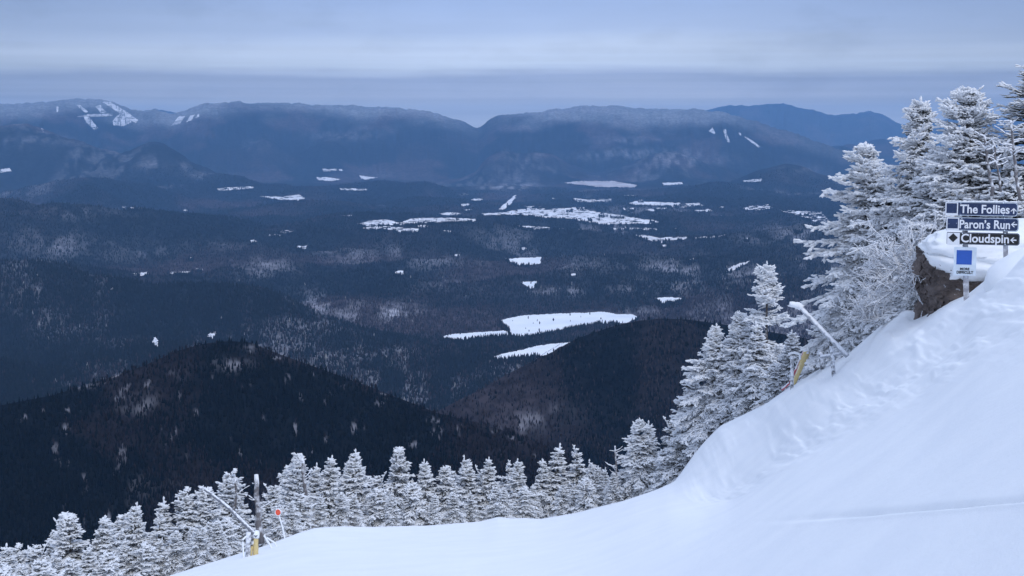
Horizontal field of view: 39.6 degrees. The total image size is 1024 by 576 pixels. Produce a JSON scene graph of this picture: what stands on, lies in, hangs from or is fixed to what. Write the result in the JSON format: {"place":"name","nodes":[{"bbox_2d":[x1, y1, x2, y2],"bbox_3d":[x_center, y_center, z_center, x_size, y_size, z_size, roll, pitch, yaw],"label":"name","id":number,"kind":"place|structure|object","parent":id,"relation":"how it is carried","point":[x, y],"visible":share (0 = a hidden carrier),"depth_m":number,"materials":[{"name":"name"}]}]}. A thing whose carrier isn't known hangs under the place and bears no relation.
{"place":"outdoors","nodes":[
{"label":"outdoors","id":0,"kind":"place"},
{"bbox_2d":[360,218,475,225],"bbox_3d":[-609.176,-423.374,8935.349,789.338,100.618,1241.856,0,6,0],"label":"snow field","id":1,"kind":"structure","parent":0,"point":[376,222],"depth_m":8424.31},
{"bbox_2d":[444,330,507,339],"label":"frozen lake","id":2,"kind":"structure","parent":0,"point":[461,335],"depth_m":5183.42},
{"bbox_2d":[0,98,1023,563],"bbox_3d":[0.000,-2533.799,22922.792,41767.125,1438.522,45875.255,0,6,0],"label":"valley terrain","id":3,"kind":"structure","parent":0,"point":[302,146],"depth_m":10810.86,"materials":[{"name":"plant"}]},
{"bbox_2d":[0,165,881,563],"bbox_3d":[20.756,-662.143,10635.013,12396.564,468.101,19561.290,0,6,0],"label":"forest","id":4,"kind":"object","parent":3,"relation":"on","point":[24,375],"visible":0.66,"depth_m":4522.31,"materials":[{"name":"plant"}]},
{"bbox_2d":[0,0,1023,127],"label":"sky","id":5,"kind":"structure","parent":0,"point":[473,62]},
{"bbox_2d":[509,257,540,264],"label":"frozen pond","id":6,"kind":"structure","parent":0,"point":[532,260],"depth_m":7259.75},
{"bbox_2d":[494,342,569,358],"bbox_3d":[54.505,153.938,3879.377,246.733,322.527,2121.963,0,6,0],"label":"frozen lake","id":7,"kind":"structure","parent":0,"point":[542,349],"depth_m":4464.36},
{"bbox_2d":[482,207,655,224],"bbox_3d":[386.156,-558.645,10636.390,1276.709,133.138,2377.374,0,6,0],"label":"snow field","id":8,"kind":"structure","parent":0,"point":[571,215],"depth_m":11074.28,"materials":[{"name":"snow"}]},
{"bbox_2d":[503,312,636,335],"bbox_3d":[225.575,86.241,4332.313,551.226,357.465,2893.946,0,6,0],"label":"frozen lake","id":9,"kind":"structure","parent":0,"point":[518,324],"depth_m":5560.06,"materials":[{"name":"snow"}]},
{"bbox_2d":[170,256,1023,575],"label":"snow slope ground","id":10,"kind":"structure","parent":0,"point":[894,446],"depth_m":16.00,"materials":[{"name":"snow"}]},
{"bbox_2d":[0,543,18,574],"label":"spruce tree","id":11,"kind":"object","parent":10,"relation":"on","point":[6,552],"visible":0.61,"depth_m":27.75,"materials":[{"name":"white plant"}]},
{"bbox_2d":[7,542,27,569],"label":"spruce tree","id":12,"kind":"object","parent":10,"relation":"on","point":[21,558],"visible":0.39,"depth_m":29.34,"materials":[{"name":"white plant"}]},
{"bbox_2d":[24,539,51,573],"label":"spruce tree","id":13,"kind":"object","parent":10,"relation":"on","point":[34,551],"visible":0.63,"depth_m":28.63,"materials":[{"name":"white plant"}]},
{"bbox_2d":[27,558,65,575],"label":"spruce tree","id":14,"kind":"object","parent":10,"relation":"on","point":[42,567],"visible":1,"depth_m":27.05,"materials":[{"name":"white plant"}]},
{"bbox_2d":[47,511,89,575],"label":"spruce tree","id":15,"kind":"object","parent":10,"relation":"on","point":[63,544],"visible":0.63,"depth_m":29.24,"materials":[{"name":"white plant"}]},
{"bbox_2d":[59,558,90,575],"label":"spruce tree","id":16,"kind":"object","parent":10,"relation":"on","point":[72,568],"visible":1,"depth_m":27.50,"materials":[{"name":"white plant"}]},
{"bbox_2d":[77,544,102,575],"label":"spruce tree","id":17,"kind":"object","parent":10,"relation":"on","point":[89,558],"visible":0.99,"depth_m":28.34,"materials":[{"name":"white plant"}]},
{"bbox_2d":[89,551,125,575],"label":"spruce tree","id":18,"kind":"object","parent":10,"relation":"on","point":[106,562],"visible":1,"depth_m":28.20,"materials":[{"name":"white plant"}]},
{"bbox_2d":[90,515,126,574],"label":"spruce tree","id":19,"kind":"object","parent":10,"relation":"on","point":[103,539],"visible":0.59,"depth_m":29.39,"materials":[{"name":"white plant"}]},
{"bbox_2d":[91,512,138,561],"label":"spruce tree","id":20,"kind":"object","parent":10,"relation":"on","point":[120,521],"visible":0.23,"depth_m":31.28,"materials":[{"name":"white plant"}]},
{"bbox_2d":[114,538,141,575],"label":"spruce tree","id":21,"kind":"object","parent":10,"relation":"on","point":[124,555],"visible":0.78,"depth_m":29.18,"materials":[{"name":"white plant"}]},
{"bbox_2d":[116,502,152,569],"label":"spruce tree","id":22,"kind":"object","parent":10,"relation":"on","point":[135,523],"visible":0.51,"depth_m":30.70,"materials":[{"name":"white plant"}]},
{"bbox_2d":[128,543,163,575],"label":"spruce tree","id":23,"kind":"object","parent":10,"relation":"on","point":[144,568],"visible":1,"depth_m":29.07,"materials":[{"name":"white plant"}]},
{"bbox_2d":[147,537,169,575],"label":"spruce tree","id":24,"kind":"object","parent":10,"relation":"on","point":[163,559],"visible":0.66,"depth_m":29.73,"materials":[{"name":"white plant"}]},
{"bbox_2d":[146,511,172,561],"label":"spruce tree","id":25,"kind":"object","parent":10,"relation":"on","point":[159,532],"visible":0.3,"depth_m":31.29,"materials":[{"name":"white plant"}]},
{"bbox_2d":[150,496,173,557],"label":"spruce tree","id":26,"kind":"object","parent":10,"relation":"on","point":[162,510],"visible":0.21,"depth_m":33.20,"materials":[{"name":"white plant"}]},
{"bbox_2d":[156,530,191,575],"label":"spruce tree","id":27,"kind":"object","parent":10,"relation":"on","point":[177,559],"visible":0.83,"depth_m":29.58,"materials":[{"name":"white plant"}]},
{"bbox_2d":[165,486,199,545],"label":"spruce tree","id":28,"kind":"object","parent":10,"relation":"on","point":[183,506],"visible":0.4,"depth_m":33.16,"materials":[{"name":"white plant"}]},
{"bbox_2d":[180,525,217,571],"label":"spruce tree","id":29,"kind":"object","parent":10,"relation":"on","point":[202,550],"visible":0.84,"depth_m":29.43,"materials":[{"name":"white plant"}]},
{"bbox_2d":[180,485,220,545],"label":"spruce tree","id":30,"kind":"object","parent":10,"relation":"on","point":[204,503],"visible":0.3,"depth_m":33.17,"materials":[{"name":"white plant"}]},
{"bbox_2d":[207,518,231,560],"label":"spruce tree","id":31,"kind":"object","parent":10,"relation":"on","point":[218,541],"visible":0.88,"depth_m":29.86,"materials":[{"name":"white plant"}]},
{"bbox_2d":[207,468,251,532],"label":"spruce tree","id":32,"kind":"object","parent":10,"relation":"on","point":[228,497],"visible":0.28,"depth_m":34.52,"materials":[{"name":"white plant"}]},
{"bbox_2d":[204,488,257,557],"bbox_3d":[-5.607,4.686,28.140,1.200,1.353,0.282,2,7,19],"label":"snow gun","id":33,"kind":"object","parent":10,"relation":"on","point":[244,524],"visible":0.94,"depth_m":28.08,"materials":[{"name":"grey metal"}]},
{"bbox_2d":[219,517,245,555],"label":"spruce tree","id":34,"kind":"object","parent":10,"relation":"on","point":[227,524],"visible":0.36,"depth_m":31.12,"materials":[{"name":"white plant"}]},
{"bbox_2d":[230,507,255,551],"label":"spruce tree","id":35,"kind":"object","parent":10,"relation":"on","point":[242,530],"visible":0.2,"depth_m":32.88,"materials":[{"name":"white plant"}]},
{"bbox_2d":[243,474,277,543],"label":"dead tree","id":36,"kind":"object","parent":10,"relation":"on","point":[258,520],"visible":0.97,"depth_m":31.80,"materials":[{"name":"grey wood"}]},
{"bbox_2d":[240,483,285,542],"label":"spruce tree","id":37,"kind":"object","parent":10,"relation":"on","point":[275,491],"visible":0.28,"depth_m":33.91,"materials":[{"name":"white plant"}]},
{"bbox_2d":[259,504,291,545],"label":"spruce tree","id":38,"kind":"object","parent":10,"relation":"on","point":[274,531],"visible":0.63,"depth_m":32.17,"materials":[{"name":"white plant"}]},
{"bbox_2d":[268,452,317,528],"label":"spruce tree","id":39,"kind":"object","parent":10,"relation":"on","point":[293,474],"visible":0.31,"depth_m":35.96,"materials":[{"name":"white plant"}]},
{"bbox_2d":[282,501,306,536],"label":"spruce tree","id":40,"kind":"object","parent":10,"relation":"on","point":[292,522],"visible":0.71,"depth_m":32.99,"materials":[{"name":"white plant"}]},
{"bbox_2d":[284,493,316,531],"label":"spruce tree","id":41,"kind":"object","parent":10,"relation":"on","point":[300,503],"visible":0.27,"depth_m":34.62,"materials":[{"name":"white plant"}]},
{"bbox_2d":[296,457,314,508],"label":"dead tree","id":42,"kind":"object","parent":10,"relation":"on","point":[303,477],"visible":0.91,"depth_m":35.33,"materials":[{"name":"grey wood"}]},
{"bbox_2d":[306,463,323,507],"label":"spruce tree","id":43,"kind":"object","parent":10,"relation":"on","point":[315,480],"visible":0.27,"depth_m":38.22,"materials":[{"name":"white plant"}]},
{"bbox_2d":[311,495,329,527],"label":"spruce tree","id":44,"kind":"object","parent":10,"relation":"on","point":[321,520],"visible":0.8,"depth_m":34.99,"materials":[{"name":"white plant"}]},
{"bbox_2d":[308,455,351,528],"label":"spruce tree","id":45,"kind":"object","parent":10,"relation":"on","point":[329,476],"visible":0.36,"depth_m":37.19,"materials":[{"name":"white plant"}]},
{"bbox_2d":[324,492,353,526],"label":"spruce tree","id":46,"kind":"object","parent":10,"relation":"on","point":[340,512],"visible":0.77,"depth_m":35.73,"materials":[{"name":"white plant"}]},
{"bbox_2d":[335,460,372,526],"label":"spruce tree","id":47,"kind":"object","parent":10,"relation":"on","point":[348,476],"visible":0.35,"depth_m":37.64,"materials":[{"name":"white plant"}]},
{"bbox_2d":[346,492,365,526],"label":"spruce tree","id":48,"kind":"object","parent":10,"relation":"on","point":[356,519],"visible":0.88,"depth_m":35.97,"materials":[{"name":"white plant"}]},
{"bbox_2d":[338,448,385,519],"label":"spruce tree","id":49,"kind":"object","parent":10,"relation":"on","point":[360,475],"visible":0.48,"depth_m":37.63,"materials":[{"name":"white plant"}]},
{"bbox_2d":[361,487,389,526],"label":"spruce tree","id":50,"kind":"object","parent":10,"relation":"on","point":[377,496],"visible":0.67,"depth_m":36.99,"materials":[{"name":"white plant"}]},
{"bbox_2d":[369,471,387,493],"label":"spruce tree","id":51,"kind":"object","parent":10,"relation":"on","point":[376,482],"visible":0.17,"depth_m":39.82,"materials":[{"name":"white plant"}]},
{"bbox_2d":[375,492,402,526],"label":"spruce tree","id":52,"kind":"object","parent":10,"relation":"on","point":[391,515],"visible":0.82,"depth_m":36.81,"materials":[{"name":"white plant"}]},
{"bbox_2d":[380,446,418,522],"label":"spruce tree","id":53,"kind":"object","parent":10,"relation":"on","point":[400,466],"visible":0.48,"depth_m":39.08,"materials":[{"name":"white plant"}]},
{"bbox_2d":[395,482,429,525],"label":"spruce tree","id":54,"kind":"object","parent":10,"relation":"on","point":[413,510],"visible":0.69,"depth_m":37.82,"materials":[{"name":"white plant"}]},
{"bbox_2d":[415,459,441,525],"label":"spruce tree","id":55,"kind":"object","parent":10,"relation":"on","point":[425,484],"visible":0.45,"depth_m":39.14,"materials":[{"name":"white plant"}]},
{"bbox_2d":[424,493,444,524],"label":"spruce tree","id":56,"kind":"object","parent":10,"relation":"on","point":[434,516],"visible":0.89,"depth_m":37.72,"materials":[{"name":"white plant"}]},
{"bbox_2d":[434,465,466,522],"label":"spruce tree","id":57,"kind":"object","parent":10,"relation":"on","point":[446,486],"visible":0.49,"depth_m":39.30,"materials":[{"name":"white plant"}]},
{"bbox_2d":[440,492,467,523],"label":"spruce tree","id":58,"kind":"object","parent":10,"relation":"on","point":[454,511],"visible":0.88,"depth_m":38.03,"materials":[{"name":"white plant"}]},
{"bbox_2d":[456,455,485,520],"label":"spruce tree","id":59,"kind":"object","parent":10,"relation":"on","point":[467,476],"visible":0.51,"depth_m":40.55,"materials":[{"name":"white plant"}]},
{"bbox_2d":[459,491,484,522],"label":"spruce tree","id":60,"kind":"object","parent":10,"relation":"on","point":[471,512],"visible":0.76,"depth_m":38.66,"materials":[{"name":"white plant"}]},
{"bbox_2d":[475,457,506,520],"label":"spruce tree","id":61,"kind":"object","parent":10,"relation":"on","point":[488,473],"visible":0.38,"depth_m":40.70,"materials":[{"name":"white plant"}]},
{"bbox_2d":[481,486,501,520],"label":"spruce tree","id":62,"kind":"object","parent":10,"relation":"on","point":[494,493],"visible":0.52,"depth_m":38.96,"materials":[{"name":"white plant"}]},
{"bbox_2d":[492,487,515,517],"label":"spruce tree","id":63,"kind":"object","parent":10,"relation":"on","point":[503,506],"visible":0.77,"depth_m":38.63,"materials":[{"name":"white plant"}]},
{"bbox_2d":[495,460,515,501],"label":"spruce tree","id":64,"kind":"object","parent":10,"relation":"on","point":[508,470],"visible":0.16,"depth_m":41.49,"materials":[{"name":"white plant"}]},
{"bbox_2d":[503,458,526,514],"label":"spruce tree","id":65,"kind":"object","parent":10,"relation":"on","point":[517,481],"visible":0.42,"depth_m":40.35,"materials":[{"name":"white plant"}]},
{"bbox_2d":[512,486,539,518],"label":"spruce tree","id":66,"kind":"object","parent":10,"relation":"on","point":[524,505],"visible":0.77,"depth_m":38.97,"materials":[{"name":"white plant"}]},
{"bbox_2d":[532,458,555,518],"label":"spruce tree","id":67,"kind":"object","parent":10,"relation":"on","point":[543,476],"visible":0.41,"depth_m":40.90,"materials":[{"name":"white plant"}]},
{"bbox_2d":[539,443,572,517],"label":"spruce tree","id":68,"kind":"object","parent":10,"relation":"on","point":[558,464],"visible":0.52,"depth_m":41.07,"materials":[{"name":"white plant"}]},
{"bbox_2d":[549,485,574,516],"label":"spruce tree","id":69,"kind":"object","parent":10,"relation":"on","point":[562,498],"visible":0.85,"depth_m":39.03,"materials":[{"name":"white plant"}]},
{"bbox_2d":[562,445,587,501],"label":"spruce tree","id":70,"kind":"object","parent":10,"relation":"on","point":[575,471],"visible":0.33,"depth_m":41.32,"materials":[{"name":"white plant"}]},
{"bbox_2d":[566,477,601,514],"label":"spruce tree","id":71,"kind":"object","parent":10,"relation":"on","point":[586,504],"visible":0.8,"depth_m":38.64,"materials":[{"name":"white plant"}]},
{"bbox_2d":[587,466,606,506],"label":"spruce tree","id":72,"kind":"object","parent":10,"relation":"on","point":[598,480],"visible":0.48,"depth_m":39.91,"materials":[{"name":"white plant"}]},
{"bbox_2d":[603,472,625,504],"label":"spruce tree","id":73,"kind":"object","parent":10,"relation":"on","point":[610,497],"visible":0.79,"depth_m":38.55,"materials":[{"name":"white plant"}]},
{"bbox_2d":[612,418,658,499],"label":"spruce tree","id":74,"kind":"object","parent":10,"relation":"on","point":[636,472],"visible":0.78,"depth_m":38.61,"materials":[{"name":"white plant"}]},
{"bbox_2d":[641,420,659,483],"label":"spruce tree","id":75,"kind":"object","parent":10,"relation":"on","point":[651,433],"visible":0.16,"depth_m":39.20,"materials":[{"name":"white plant"}]},
{"bbox_2d":[644,449,671,492],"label":"spruce tree","id":76,"kind":"object","parent":10,"relation":"on","point":[659,473],"visible":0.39,"depth_m":37.80,"materials":[{"name":"white plant"}]},
{"bbox_2d":[656,416,676,463],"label":"spruce tree","id":77,"kind":"object","parent":10,"relation":"on","point":[667,430],"visible":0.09,"depth_m":39.62,"materials":[{"name":"white plant"}]},
{"bbox_2d":[652,426,692,487],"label":"spruce tree","id":78,"kind":"object","parent":10,"relation":"on","point":[681,460],"visible":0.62,"depth_m":37.32,"materials":[{"name":"white plant"}]},
{"bbox_2d":[663,374,706,471],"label":"spruce tree","id":79,"kind":"object","parent":10,"relation":"on","point":[693,388],"visible":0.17,"depth_m":37.63,"materials":[{"name":"white plant"}]},
{"bbox_2d":[670,323,730,456],"bbox_3d":[5.110,2.659,36.862,1.984,3.571,2.273,1,7,12],"label":"spruce tree","id":80,"kind":"object","parent":10,"relation":"on","point":[694,425],"visible":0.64,"depth_m":36.53,"materials":[{"name":"white plant"}]},
{"bbox_2d":[703,310,753,428],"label":"spruce tree","id":81,"kind":"object","parent":10,"relation":"on","point":[739,328],"visible":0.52,"depth_m":35.92,"materials":[{"name":"white plant"}]},
{"bbox_2d":[729,321,776,417],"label":"spruce tree","id":82,"kind":"object","parent":10,"relation":"on","point":[754,372],"visible":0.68,"depth_m":34.40,"materials":[{"name":"white plant"}]},
{"bbox_2d":[733,261,790,400],"bbox_3d":[6.259,1.409,35.372,1.703,4.219,1.610,-3,7,-28],"label":"spruce tree","id":83,"kind":"object","parent":10,"relation":"on","point":[766,296],"visible":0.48,"depth_m":35.04,"materials":[{"name":"white plant"}]},
{"bbox_2d":[752,362,788,404],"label":"spruce tree","id":84,"kind":"object","parent":10,"relation":"on","point":[770,394],"visible":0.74,"depth_m":32.79,"materials":[{"name":"white plant"}]},
{"bbox_2d":[770,330,802,393],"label":"spruce tree","id":85,"kind":"object","parent":10,"relation":"on","point":[792,342],"visible":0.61,"depth_m":32.70,"materials":[{"name":"white plant"}]},
{"bbox_2d":[788,351,800,389],"bbox_3d":[5.983,1.776,30.149,0.280,0.874,0.076,2,7,16],"label":"hydrant post","id":86,"kind":"object","parent":10,"relation":"on","point":[792,371],"visible":0.91,"depth_m":30.12,"materials":[{"name":"grey metal"}]},
{"bbox_2d":[794,343,809,384],"bbox_3d":[6.297,1.659,30.812,0.450,0.982,0.152,2,7,19],"label":"padded post","id":87,"kind":"object","parent":10,"relation":"on","point":[804,357],"visible":0.67,"depth_m":30.77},
{"bbox_2d":[798,321,832,381],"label":"spruce tree","id":88,"kind":"object","parent":10,"relation":"on","point":[806,372],"visible":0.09,"depth_m":31.62,"materials":[{"name":"white plant"}]},
{"bbox_2d":[789,301,848,376],"bbox_3d":[5.912,0.998,27.179,1.185,1.471,0.498,3,7,28],"label":"snow gun","id":89,"kind":"object","parent":10,"relation":"on","point":[832,354],"visible":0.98,"depth_m":27.01,"materials":[{"name":"metal"}]},
{"bbox_2d":[779,141,893,369],"bbox_3d":[6.961,-0.660,29.290,2.392,4.717,2.448,-4,8,-32],"label":"spruce tree","id":90,"kind":"object","parent":10,"relation":"on","point":[862,177],"visible":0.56,"depth_m":29.01,"materials":[{"name":"white plant"}]},
{"bbox_2d":[830,271,873,349],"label":"spruce tree","id":91,"kind":"object","parent":10,"relation":"on","point":[839,334],"visible":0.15,"depth_m":28.66,"materials":[{"name":"white plant"}]},
{"bbox_2d":[823,175,896,366],"bbox_3d":[7.685,-0.330,28.686,2.611,4.112,2.623,-2,7,-19],"label":"spruce tree","id":92,"kind":"object","parent":10,"relation":"on","point":[837,320],"visible":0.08,"depth_m":28.71,"materials":[{"name":"white plant"}]},
{"bbox_2d":[840,281,899,325],"bbox_3d":[6.533,0.308,25.944,1.172,0.852,0.685,0,6,0],"label":"bare shrub","id":93,"kind":"object","parent":10,"relation":"on","point":[862,311],"visible":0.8,"depth_m":25.92,"materials":[{"name":"plant"}]},
{"bbox_2d":[846,96,938,332],"bbox_3d":[7.540,-1.238,27.527,2.283,4.938,1.806,-4,8,-34],"label":"spruce tree","id":94,"kind":"object","parent":10,"relation":"on","point":[918,115],"visible":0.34,"depth_m":27.38,"materials":[{"name":"white plant"}]},
{"bbox_2d":[850,212,943,316],"bbox_3d":[6.682,-0.421,24.220,1.398,1.890,1.935,-5,8,-35],"label":"bare shrub","id":95,"kind":"object","parent":10,"relation":"on","point":[875,269],"visible":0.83,"depth_m":24.31,"materials":[{"name":"plant"}]},
{"bbox_2d":[867,150,947,331],"bbox_3d":[8.001,-0.656,26.483,2.625,3.839,2.570,1,7,12],"label":"spruce tree","id":96,"kind":"object","parent":10,"relation":"on","point":[919,189],"visible":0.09,"depth_m":26.22,"materials":[{"name":"white plant"}]},
{"bbox_2d":[892,173,976,320],"bbox_3d":[7.797,-0.536,25.571,2.189,3.109,2.272,0,6,-3],"label":"spruce tree","id":97,"kind":"object","parent":10,"relation":"on","point":[953,195],"visible":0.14,"depth_m":25.26,"materials":[{"name":"white plant"}]},
{"bbox_2d":[883,85,998,321],"bbox_3d":[7.976,-1.313,25.574,2.511,4.640,2.387,1,6,6],"label":"spruce tree","id":98,"kind":"object","parent":10,"relation":"on","point":[955,136],"visible":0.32,"depth_m":25.28,"materials":[{"name":"white plant"}]},
{"bbox_2d":[911,218,1023,319],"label":"boulder","id":99,"kind":"object","parent":10,"relation":"on","point":[940,286],"visible":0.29,"depth_m":22.77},
{"bbox_2d":[915,139,1023,294],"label":"spruce tree","id":100,"kind":"object","parent":10,"relation":"on","point":[1007,166],"visible":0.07,"depth_m":24.73,"materials":[{"name":"white plant"}]},
{"bbox_2d":[940,64,1023,223],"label":"spruce tree","id":101,"kind":"object","parent":10,"relation":"on","point":[1013,112],"visible":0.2,"depth_m":24.90,"materials":[{"name":"white plant"}]},
{"bbox_2d":[945,200,1019,300],"bbox_3d":[7.011,-0.520,21.261,1.071,1.573,0.137,2,7,18],"label":"trail sign","id":102,"kind":"object","parent":10,"relation":"on","point":[965,255],"visible":1,"depth_m":21.19,"materials":[{"name":"metal"}]},
{"bbox_2d":[969,129,1016,195],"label":"dead tree","id":103,"kind":"object","parent":10,"relation":"on","point":[985,146],"visible":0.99,"depth_m":23.24,"materials":[{"name":"grey wood"}]},
{"bbox_2d":[981,141,1007,191],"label":"dead tree","id":104,"kind":"object","parent":10,"relation":"on","point":[997,168],"visible":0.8,"depth_m":23.59,"materials":[{"name":"grey wood"}]},
{"bbox_2d":[983,248,1023,291],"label":"snow drift ground","id":105,"kind":"structure","parent":10,"relation":"on","point":[998,270],"depth_m":19.35,"materials":[{"name":"snow"}]},
{"bbox_2d":[991,171,1023,217],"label":"spruce tree","id":106,"kind":"object","parent":10,"relation":"on","point":[1009,195],"visible":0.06,"depth_m":24.42,"materials":[{"name":"white plant"}]},
{"bbox_2d":[992,117,1023,199],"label":"dead tree","id":107,"kind":"object","parent":10,"relation":"on","point":[1012,145],"visible":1,"depth_m":22.72,"materials":[{"name":"grey wood"}]},
{"bbox_2d":[565,181,635,186],"bbox_3d":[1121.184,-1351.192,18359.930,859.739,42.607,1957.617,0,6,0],"label":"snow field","id":108,"kind":"structure","parent":0,"point":[604,183],"depth_m":18200.49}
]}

